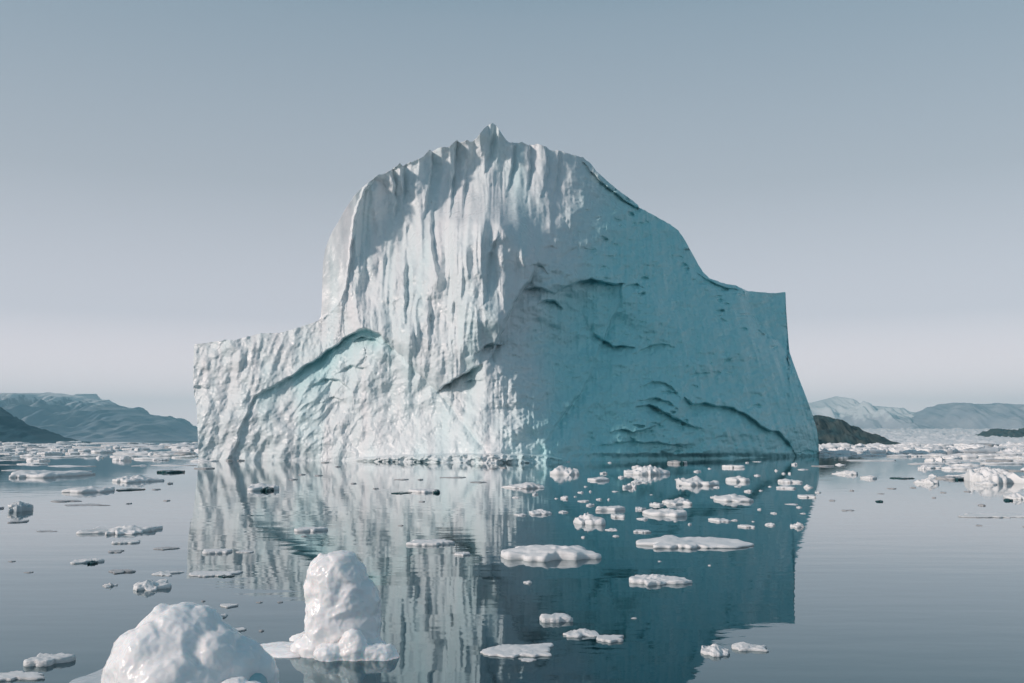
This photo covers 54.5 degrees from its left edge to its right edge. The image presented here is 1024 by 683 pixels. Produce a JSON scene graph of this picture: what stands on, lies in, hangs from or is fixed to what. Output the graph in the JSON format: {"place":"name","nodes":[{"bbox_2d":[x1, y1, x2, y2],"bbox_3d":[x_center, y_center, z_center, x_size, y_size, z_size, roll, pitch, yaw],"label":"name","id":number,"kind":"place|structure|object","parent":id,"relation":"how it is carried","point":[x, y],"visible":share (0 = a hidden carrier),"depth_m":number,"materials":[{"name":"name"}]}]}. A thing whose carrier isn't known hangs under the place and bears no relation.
{"place":"outdoors","nodes":[
{"label":"outdoors","id":0,"kind":"place"},
{"bbox_2d":[0,407,87,442],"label":"hill","id":1,"kind":"structure","parent":0,"point":[14,429],"depth_m":1949.23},
{"bbox_2d":[0,392,197,441],"bbox_3d":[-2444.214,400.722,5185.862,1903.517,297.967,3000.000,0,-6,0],"label":"hill","id":2,"kind":"structure","parent":0,"point":[88,417],"depth_m":4640.95,"materials":[{"name":"stone"}]},
{"bbox_2d":[0,441,1023,682],"bbox_3d":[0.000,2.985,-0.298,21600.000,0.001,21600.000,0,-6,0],"label":"sea water","id":3,"kind":"structure","parent":0,"point":[903,582],"depth_m":24.09,"materials":[{"name":"teal liquid"}]},
{"bbox_2d":[7,520,28,522],"bbox_3d":[-18.394,6.711,37.095,0.628,0.105,0.922,2,-6,-17],"label":"ice fleck","id":4,"kind":"object","parent":3,"relation":"on","point":[15,521],"visible":0.98,"depth_m":36.87},
{"bbox_2d":[8,501,32,511],"bbox_3d":[-21.207,7.209,42.877,0.774,0.637,1.238,0,-6,0],"label":"ice shard","id":5,"kind":"object","parent":3,"relation":"on","point":[19,506],"visible":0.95,"depth_m":42.68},
{"bbox_2d":[0,671,44,680],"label":"ice floe","id":6,"kind":"object","parent":3,"relation":"on","point":[14,675],"visible":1,"depth_m":12.62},
{"bbox_2d":[19,453,41,456],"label":"brash ice","id":7,"kind":"structure","parent":3,"relation":"on","point":[28,455],"depth_m":191.99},
{"bbox_2d":[26,456,41,460],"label":"brash ice","id":8,"kind":"structure","parent":3,"relation":"on","point":[33,458],"depth_m":151.56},
{"bbox_2d":[23,653,75,666],"bbox_3d":[-6.289,4.351,13.532,0.562,0.147,0.516,0,-6,0],"label":"ice floe","id":9,"kind":"object","parent":3,"relation":"on","point":[42,660],"visible":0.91,"depth_m":13.48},
{"bbox_2d":[37,451,62,453],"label":"brash ice","id":10,"kind":"structure","parent":3,"relation":"on","point":[49,452],"depth_m":225.59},
{"bbox_2d":[9,470,95,477],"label":"ice floe","id":11,"kind":"object","parent":3,"relation":"on","point":[36,474],"visible":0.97,"depth_m":83.97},
{"bbox_2d":[37,456,71,457],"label":"brash ice","id":12,"kind":"structure","parent":3,"relation":"on","point":[53,457],"depth_m":181.76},
{"bbox_2d":[51,500,79,501],"bbox_3d":[-22.437,7.996,49.939,1.305,0.102,1.492,4,-7,-36],"label":"ice shard","id":13,"kind":"object","parent":3,"relation":"on","point":[65,500],"visible":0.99,"depth_m":49.61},
{"bbox_2d":[54,465,79,466],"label":"brash ice","id":14,"kind":"structure","parent":3,"relation":"on","point":[66,466],"depth_m":117.40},
{"bbox_2d":[67,454,98,456],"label":"brash ice","id":15,"kind":"structure","parent":3,"relation":"on","point":[89,455],"depth_m":192.98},
{"bbox_2d":[66,503,104,505],"bbox_3d":[-20.065,7.691,46.830,1.740,0.054,1.936,5,-7,-39],"label":"ice shard","id":16,"kind":"object","parent":3,"relation":"on","point":[91,504],"visible":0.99,"depth_m":46.81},
{"bbox_2d":[78,448,95,451],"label":"brash ice","id":17,"kind":"structure","parent":3,"relation":"on","point":[86,450],"depth_m":281.84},
{"bbox_2d":[70,558,104,563],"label":"ice floe","id":18,"kind":"object","parent":3,"relation":"on","point":[91,561],"visible":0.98,"depth_m":24.61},
{"bbox_2d":[62,486,114,492],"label":"ice floe","id":19,"kind":"object","parent":3,"relation":"on","point":[88,489],"visible":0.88,"depth_m":58.42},
{"bbox_2d":[72,446,128,447],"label":"brash ice","id":20,"kind":"structure","parent":3,"relation":"on","point":[93,447],"depth_m":451.36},
{"bbox_2d":[91,449,112,452],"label":"brash ice","id":21,"kind":"structure","parent":3,"relation":"on","point":[101,451],"depth_m":253.93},
{"bbox_2d":[90,442,144,443],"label":"brash ice","id":22,"kind":"structure","parent":3,"relation":"on","point":[112,443],"depth_m":1159.17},
{"bbox_2d":[76,525,162,534],"bbox_3d":[-13.063,6.281,33.091,2.245,0.342,2.358,0,-6,0],"label":"ice floe","id":23,"kind":"object","parent":3,"relation":"on","point":[125,529],"visible":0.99,"depth_m":32.58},
{"bbox_2d":[112,456,131,460],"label":"brash ice","id":24,"kind":"structure","parent":3,"relation":"on","point":[122,458],"depth_m":153.73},
{"bbox_2d":[109,569,135,573],"bbox_3d":[-9.076,5.306,22.997,0.703,0.072,0.552,-5,-8,44],"label":"ice shard","id":25,"kind":"object","parent":3,"relation":"on","point":[115,571],"visible":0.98,"depth_m":22.87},
{"bbox_2d":[112,539,139,543],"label":"ice floe","id":26,"kind":"object","parent":3,"relation":"on","point":[130,541],"visible":0.98,"depth_m":29.37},
{"bbox_2d":[117,488,144,490],"bbox_3d":[-23.508,9.124,61.314,1.570,0.181,2.524,1,-6,-11],"label":"ice shard","id":27,"kind":"object","parent":3,"relation":"on","point":[124,489],"visible":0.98,"depth_m":61.08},
{"bbox_2d":[113,452,158,453],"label":"brash ice","id":28,"kind":"structure","parent":3,"relation":"on","point":[135,453],"depth_m":229.78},
{"bbox_2d":[112,475,164,482],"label":"ice floe","id":29,"kind":"object","parent":3,"relation":"on","point":[134,478],"visible":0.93,"depth_m":73.98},
{"bbox_2d":[124,445,164,446],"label":"brash ice","id":30,"kind":"structure","parent":3,"relation":"on","point":[142,446],"depth_m":522.68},
{"bbox_2d":[134,457,164,459],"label":"brash ice","id":31,"kind":"structure","parent":3,"relation":"on","point":[151,458],"depth_m":160.69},
{"bbox_2d":[133,579,171,590],"bbox_3d":[-7.399,5.026,20.480,0.745,0.292,1.008,2,-6,-20],"label":"ice floe","id":32,"kind":"object","parent":3,"relation":"on","point":[149,585],"visible":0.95,"depth_m":20.26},
{"bbox_2d":[153,546,178,549],"bbox_3d":[-9.689,5.799,27.909,0.588,0.053,0.665,-5,-8,43],"label":"ice shard","id":33,"kind":"object","parent":3,"relation":"on","point":[163,548],"visible":1,"depth_m":27.74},
{"bbox_2d":[152,571,183,575],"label":"ice floe","id":34,"kind":"object","parent":3,"relation":"on","point":[165,573],"visible":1,"depth_m":22.49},
{"bbox_2d":[157,470,184,472],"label":"ice shard","id":35,"kind":"object","parent":3,"relation":"on","point":[171,471],"visible":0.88,"depth_m":94.63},
{"bbox_2d":[69,602,278,682],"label":"ice lump","id":36,"kind":"object","parent":3,"relation":"on","point":[186,642],"visible":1,"depth_m":11.73,"materials":[{"name":"ice"}]},
{"bbox_2d":[154,464,196,465],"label":"brash ice","id":37,"kind":"structure","parent":3,"relation":"on","point":[173,465],"depth_m":121.61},
{"bbox_2d":[171,448,194,450],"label":"brash ice","id":38,"kind":"structure","parent":3,"relation":"on","point":[185,449],"depth_m":312.65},
{"bbox_2d":[174,451,194,455],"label":"brash ice","id":39,"kind":"structure","parent":3,"relation":"on","point":[180,453],"depth_m":207.31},
{"bbox_2d":[191,459,217,461],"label":"brash ice","id":40,"kind":"structure","parent":3,"relation":"on","point":[202,460],"depth_m":147.14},
{"bbox_2d":[188,570,242,577],"bbox_3d":[-6.751,5.253,22.452,1.152,0.061,1.015,0,-6,0],"label":"ice floe","id":41,"kind":"object","parent":3,"relation":"on","point":[223,574],"visible":1,"depth_m":22.41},
{"bbox_2d":[202,548,231,553],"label":"ice floe","id":42,"kind":"object","parent":3,"relation":"on","point":[215,551],"visible":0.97,"depth_m":26.68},
{"bbox_2d":[220,603,237,607],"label":"ice floe","id":43,"kind":"object","parent":3,"relation":"on","point":[228,605],"visible":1,"depth_m":18.10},
{"bbox_2d":[248,483,278,490],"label":"ice floe","id":44,"kind":"object","parent":3,"relation":"on","point":[261,487],"visible":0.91,"depth_m":60.73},
{"bbox_2d":[294,527,327,531],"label":"ice floe","id":45,"kind":"object","parent":3,"relation":"on","point":[306,529],"visible":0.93,"depth_m":33.30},
{"bbox_2d":[260,550,398,661],"bbox_3d":[-2.653,3.913,14.299,2.286,1.802,1.358,-3,-7,29],"label":"ice pinnacle","id":46,"kind":"object","parent":3,"relation":"on","point":[342,619],"visible":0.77,"depth_m":13.98,"materials":[{"name":"ice"}]},
{"bbox_2d":[408,489,439,492],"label":"ice floe","id":47,"kind":"object","parent":3,"relation":"on","point":[425,490],"visible":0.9,"depth_m":57.95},
{"bbox_2d":[406,539,454,545],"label":"ice floe","id":48,"kind":"object","parent":3,"relation":"on","point":[424,542],"visible":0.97,"depth_m":28.94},
{"bbox_2d":[454,551,469,555],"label":"ice floe","id":49,"kind":"object","parent":3,"relation":"on","point":[463,553],"visible":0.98,"depth_m":26.27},
{"bbox_2d":[193,123,818,462],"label":"iceberg","id":50,"kind":"object","parent":3,"relation":"on","point":[491,293],"visible":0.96,"depth_m":160.82,"materials":[{"name":"ice"}]},
{"bbox_2d":[480,643,553,657],"bbox_3d":[0.079,4.429,14.263,1.070,0.093,0.879,0,-6,0],"label":"ice floe","id":51,"kind":"object","parent":3,"relation":"on","point":[517,650],"visible":1,"depth_m":14.15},
{"bbox_2d":[502,482,544,488],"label":"ice floe","id":52,"kind":"object","parent":3,"relation":"on","point":[529,485],"visible":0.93,"depth_m":63.68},
{"bbox_2d":[519,658,535,661],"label":"ice floe","id":53,"kind":"object","parent":3,"relation":"on","point":[527,659],"visible":1,"depth_m":13.68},
{"bbox_2d":[529,509,551,514],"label":"ice floe","id":54,"kind":"object","parent":3,"relation":"on","point":[539,512],"visible":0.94,"depth_m":41.01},
{"bbox_2d":[501,545,600,561],"bbox_3d":[0.803,5.578,26.193,2.433,0.448,2.632,2,-6,-21],"label":"ice floe","id":55,"kind":"object","parent":3,"relation":"on","point":[542,553],"visible":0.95,"depth_m":25.37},
{"bbox_2d":[539,613,572,622],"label":"ice floe","id":56,"kind":"object","parent":3,"relation":"on","point":[554,618],"visible":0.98,"depth_m":16.59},
{"bbox_2d":[550,465,578,474],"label":"ice floe","id":57,"kind":"object","parent":3,"relation":"on","point":[561,470],"visible":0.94,"depth_m":89.07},
{"bbox_2d":[563,628,598,637],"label":"ice floe","id":58,"kind":"object","parent":3,"relation":"on","point":[584,632],"visible":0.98,"depth_m":15.39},
{"bbox_2d":[573,512,605,524],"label":"ice floe","id":59,"kind":"object","parent":3,"relation":"on","point":[589,519],"visible":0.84,"depth_m":36.11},
{"bbox_2d":[587,476,609,480],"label":"ice floe","id":60,"kind":"object","parent":3,"relation":"on","point":[601,478],"visible":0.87,"depth_m":75.63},
{"bbox_2d":[595,506,624,510],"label":"ice floe","id":61,"kind":"object","parent":3,"relation":"on","point":[608,508],"visible":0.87,"depth_m":43.09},
{"bbox_2d":[596,635,623,642],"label":"ice floe","id":62,"kind":"object","parent":3,"relation":"on","point":[610,638],"visible":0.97,"depth_m":15.01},
{"bbox_2d":[611,514,624,517],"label":"ice floe","id":63,"kind":"object","parent":3,"relation":"on","point":[617,515],"visible":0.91,"depth_m":39.16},
{"bbox_2d":[622,482,636,487],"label":"ice floe","id":64,"kind":"object","parent":3,"relation":"on","point":[631,485],"visible":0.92,"depth_m":64.33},
{"bbox_2d":[633,529,650,532],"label":"ice floe","id":65,"kind":"object","parent":3,"relation":"on","point":[641,531],"visible":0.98,"depth_m":32.77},
{"bbox_2d":[624,465,669,474],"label":"ice floe","id":66,"kind":"object","parent":3,"relation":"on","point":[649,470],"visible":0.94,"depth_m":90.18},
{"bbox_2d":[629,574,691,585],"bbox_3d":[3.079,5.130,21.432,1.260,0.225,1.230,2,-6,-18],"label":"ice floe","id":67,"kind":"object","parent":3,"relation":"on","point":[652,579],"visible":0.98,"depth_m":21.08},
{"bbox_2d":[642,508,686,516],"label":"ice floe","id":68,"kind":"object","parent":3,"relation":"on","point":[666,512],"visible":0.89,"depth_m":40.11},
{"bbox_2d":[662,497,691,504],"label":"ice floe","id":69,"kind":"object","parent":3,"relation":"on","point":[680,501],"visible":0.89,"depth_m":47.33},
{"bbox_2d":[667,460,686,463],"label":"ice floe","id":70,"kind":"object","parent":3,"relation":"on","point":[676,462],"visible":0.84,"depth_m":131.47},
{"bbox_2d":[636,535,753,548],"bbox_3d":[5.301,5.916,29.396,3.403,0.306,3.248,0,-6,0],"label":"ice floe","id":71,"kind":"object","parent":3,"relation":"on","point":[669,541],"visible":0.99,"depth_m":28.64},
{"bbox_2d":[676,475,718,485],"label":"ice floe","id":72,"kind":"object","parent":3,"relation":"on","point":[696,480],"visible":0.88,"depth_m":67.75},
{"bbox_2d":[701,643,729,656],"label":"ice floe","id":73,"kind":"object","parent":3,"relation":"on","point":[714,650],"visible":0.95,"depth_m":14.07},
{"bbox_2d":[708,518,730,521],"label":"ice floe","id":74,"kind":"object","parent":3,"relation":"on","point":[719,519],"visible":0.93,"depth_m":37.29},
{"bbox_2d":[713,493,753,501],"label":"ice floe","id":75,"kind":"object","parent":3,"relation":"on","point":[734,497],"visible":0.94,"depth_m":50.02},
{"bbox_2d":[722,465,744,467],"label":"ice floe","id":76,"kind":"object","parent":3,"relation":"on","point":[733,466],"visible":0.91,"depth_m":111.78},
{"bbox_2d":[725,476,749,481],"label":"ice floe","id":77,"kind":"object","parent":3,"relation":"on","point":[738,479],"visible":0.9,"depth_m":73.54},
{"bbox_2d":[731,642,768,651],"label":"ice floe","id":78,"kind":"object","parent":3,"relation":"on","point":[741,646],"visible":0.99,"depth_m":14.39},
{"bbox_2d":[776,486,795,488],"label":"ice floe","id":79,"kind":"object","parent":3,"relation":"on","point":[784,487],"visible":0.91,"depth_m":62.95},
{"bbox_2d":[778,478,802,482],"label":"ice floe","id":80,"kind":"object","parent":3,"relation":"on","point":[785,480],"visible":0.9,"depth_m":71.83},
{"bbox_2d":[790,522,803,527],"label":"ice floe","id":81,"kind":"object","parent":3,"relation":"on","point":[797,525],"visible":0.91,"depth_m":34.87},
{"bbox_2d":[797,494,815,497],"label":"ice floe","id":82,"kind":"object","parent":3,"relation":"on","point":[808,496],"visible":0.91,"depth_m":53.10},
{"bbox_2d":[822,443,840,448],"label":"brash ice","id":83,"kind":"structure","parent":3,"relation":"on","point":[829,445],"depth_m":384.98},
{"bbox_2d":[820,450,856,453],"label":"brash ice","id":84,"kind":"structure","parent":3,"relation":"on","point":[842,451],"depth_m":233.57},
{"bbox_2d":[829,446,848,450],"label":"brash ice","id":85,"kind":"structure","parent":3,"relation":"on","point":[840,448],"depth_m":256.88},
{"bbox_2d":[832,470,857,474],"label":"ice floe","id":86,"kind":"object","parent":3,"relation":"on","point":[848,472],"visible":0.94,"depth_m":89.59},
{"bbox_2d":[851,453,872,455],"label":"brash ice","id":87,"kind":"structure","parent":3,"relation":"on","point":[865,454],"depth_m":202.19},
{"bbox_2d":[860,475,876,478],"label":"ice floe","id":88,"kind":"object","parent":3,"relation":"on","point":[869,477],"visible":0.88,"depth_m":79.59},
{"bbox_2d":[849,460,895,460],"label":"brash ice","id":89,"kind":"structure","parent":3,"relation":"on","point":[872,460],"depth_m":150.50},
{"bbox_2d":[869,449,885,452],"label":"brash ice","id":90,"kind":"structure","parent":3,"relation":"on","point":[876,451],"depth_m":253.67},
{"bbox_2d":[886,454,910,456],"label":"brash ice","id":91,"kind":"structure","parent":3,"relation":"on","point":[899,455],"depth_m":190.44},
{"bbox_2d":[893,445,914,448],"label":"brash ice","id":92,"kind":"structure","parent":3,"relation":"on","point":[903,446],"depth_m":347.23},
{"bbox_2d":[899,449,921,453],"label":"brash ice","id":93,"kind":"structure","parent":3,"relation":"on","point":[909,451],"depth_m":234.02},
{"bbox_2d":[910,450,937,453],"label":"brash ice","id":94,"kind":"structure","parent":3,"relation":"on","point":[924,452],"depth_m":231.96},
{"bbox_2d":[916,447,933,451],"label":"brash ice","id":95,"kind":"structure","parent":3,"relation":"on","point":[926,449],"depth_m":280.53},
{"bbox_2d":[913,477,938,483],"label":"ice floe","id":96,"kind":"object","parent":3,"relation":"on","point":[929,480],"visible":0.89,"depth_m":70.36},
{"bbox_2d":[908,462,944,463],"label":"brash ice","id":97,"kind":"structure","parent":3,"relation":"on","point":[928,463],"depth_m":129.85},
{"bbox_2d":[917,453,945,455],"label":"brash ice","id":98,"kind":"structure","parent":3,"relation":"on","point":[934,454],"depth_m":195.31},
{"bbox_2d":[862,428,1023,443],"bbox_3d":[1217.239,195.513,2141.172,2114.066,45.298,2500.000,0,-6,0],"label":"ice field","id":99,"kind":"structure","parent":3,"relation":"on","point":[956,435],"depth_m":1635.67,"materials":[{"name":"ice"}]},
{"bbox_2d":[933,443,953,445],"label":"brash ice","id":100,"kind":"structure","parent":3,"relation":"on","point":[943,444],"depth_m":615.50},
{"bbox_2d":[935,476,963,479],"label":"ice floe","id":101,"kind":"object","parent":3,"relation":"on","point":[951,477],"visible":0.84,"depth_m":78.14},
{"bbox_2d":[944,447,957,452],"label":"brash ice","id":102,"kind":"structure","parent":3,"relation":"on","point":[952,450],"depth_m":259.12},
{"bbox_2d":[942,455,962,459],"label":"brash ice","id":103,"kind":"structure","parent":3,"relation":"on","point":[954,457],"depth_m":161.58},
{"bbox_2d":[941,453,978,457],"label":"brash ice","id":104,"kind":"structure","parent":3,"relation":"on","point":[966,455],"depth_m":178.33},
{"bbox_2d":[954,466,974,469],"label":"brash ice","id":105,"kind":"structure","parent":3,"relation":"on","point":[962,467],"depth_m":105.13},
{"bbox_2d":[951,463,984,465],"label":"brash ice","id":106,"kind":"structure","parent":3,"relation":"on","point":[966,464],"depth_m":120.50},
{"bbox_2d":[963,445,989,448],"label":"brash ice","id":107,"kind":"structure","parent":3,"relation":"on","point":[977,446],"depth_m":370.85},
{"bbox_2d":[962,447,1002,452],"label":"brash ice","id":108,"kind":"structure","parent":3,"relation":"on","point":[988,450],"depth_m":259.66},
{"bbox_2d":[970,443,998,445],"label":"brash ice","id":109,"kind":"structure","parent":3,"relation":"on","point":[988,444],"depth_m":625.85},
{"bbox_2d":[974,480,996,484],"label":"ice floe","id":110,"kind":"object","parent":3,"relation":"on","point":[988,482],"visible":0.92,"depth_m":68.68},
{"bbox_2d":[975,454,999,456],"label":"brash ice","id":111,"kind":"structure","parent":3,"relation":"on","point":[989,455],"depth_m":191.58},
{"bbox_2d":[958,512,1023,517],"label":"ice floe","id":112,"kind":"object","parent":3,"relation":"on","point":[991,515],"visible":0.99,"depth_m":39.69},
{"bbox_2d":[964,467,1023,483],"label":"ice floe","id":113,"kind":"object","parent":3,"relation":"on","point":[999,476],"visible":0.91,"depth_m":71.96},
{"bbox_2d":[986,459,1012,460],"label":"brash ice","id":114,"kind":"structure","parent":3,"relation":"on","point":[999,460],"depth_m":150.14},
{"bbox_2d":[980,462,1022,463],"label":"brash ice","id":115,"kind":"structure","parent":3,"relation":"on","point":[1001,463],"depth_m":130.10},
{"bbox_2d":[996,448,1014,452],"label":"brash ice","id":116,"kind":"structure","parent":3,"relation":"on","point":[1006,450],"depth_m":239.81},
{"bbox_2d":[995,452,1021,454],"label":"brash ice","id":117,"kind":"structure","parent":3,"relation":"on","point":[1010,453],"depth_m":214.30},
{"bbox_2d":[1003,493,1023,499],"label":"ice floe","id":118,"kind":"object","parent":3,"relation":"on","point":[1015,496],"visible":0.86,"depth_m":51.67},
{"bbox_2d":[0,0,1023,426],"label":"sky","id":119,"kind":"structure","parent":0,"point":[176,176],"materials":[{"name":"blue"}]},
{"bbox_2d":[813,415,900,444],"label":"rocky island","id":120,"kind":"structure","parent":0,"point":[831,430],"depth_m":723.59,"materials":[{"name":"stone"}]},
{"bbox_2d":[808,396,921,428],"bbox_3d":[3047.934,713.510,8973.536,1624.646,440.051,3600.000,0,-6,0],"label":"hill","id":121,"kind":"structure","parent":0,"point":[861,415],"depth_m":8101.21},
{"bbox_2d":[911,403,1023,428],"bbox_3d":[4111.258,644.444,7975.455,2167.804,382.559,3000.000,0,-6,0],"label":"hill","id":122,"kind":"structure","parent":0,"point":[974,416],"depth_m":7431.55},
{"bbox_2d":[976,428,1023,437],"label":"rocky island","id":123,"kind":"structure","parent":0,"point":[1019,432],"depth_m":1659.98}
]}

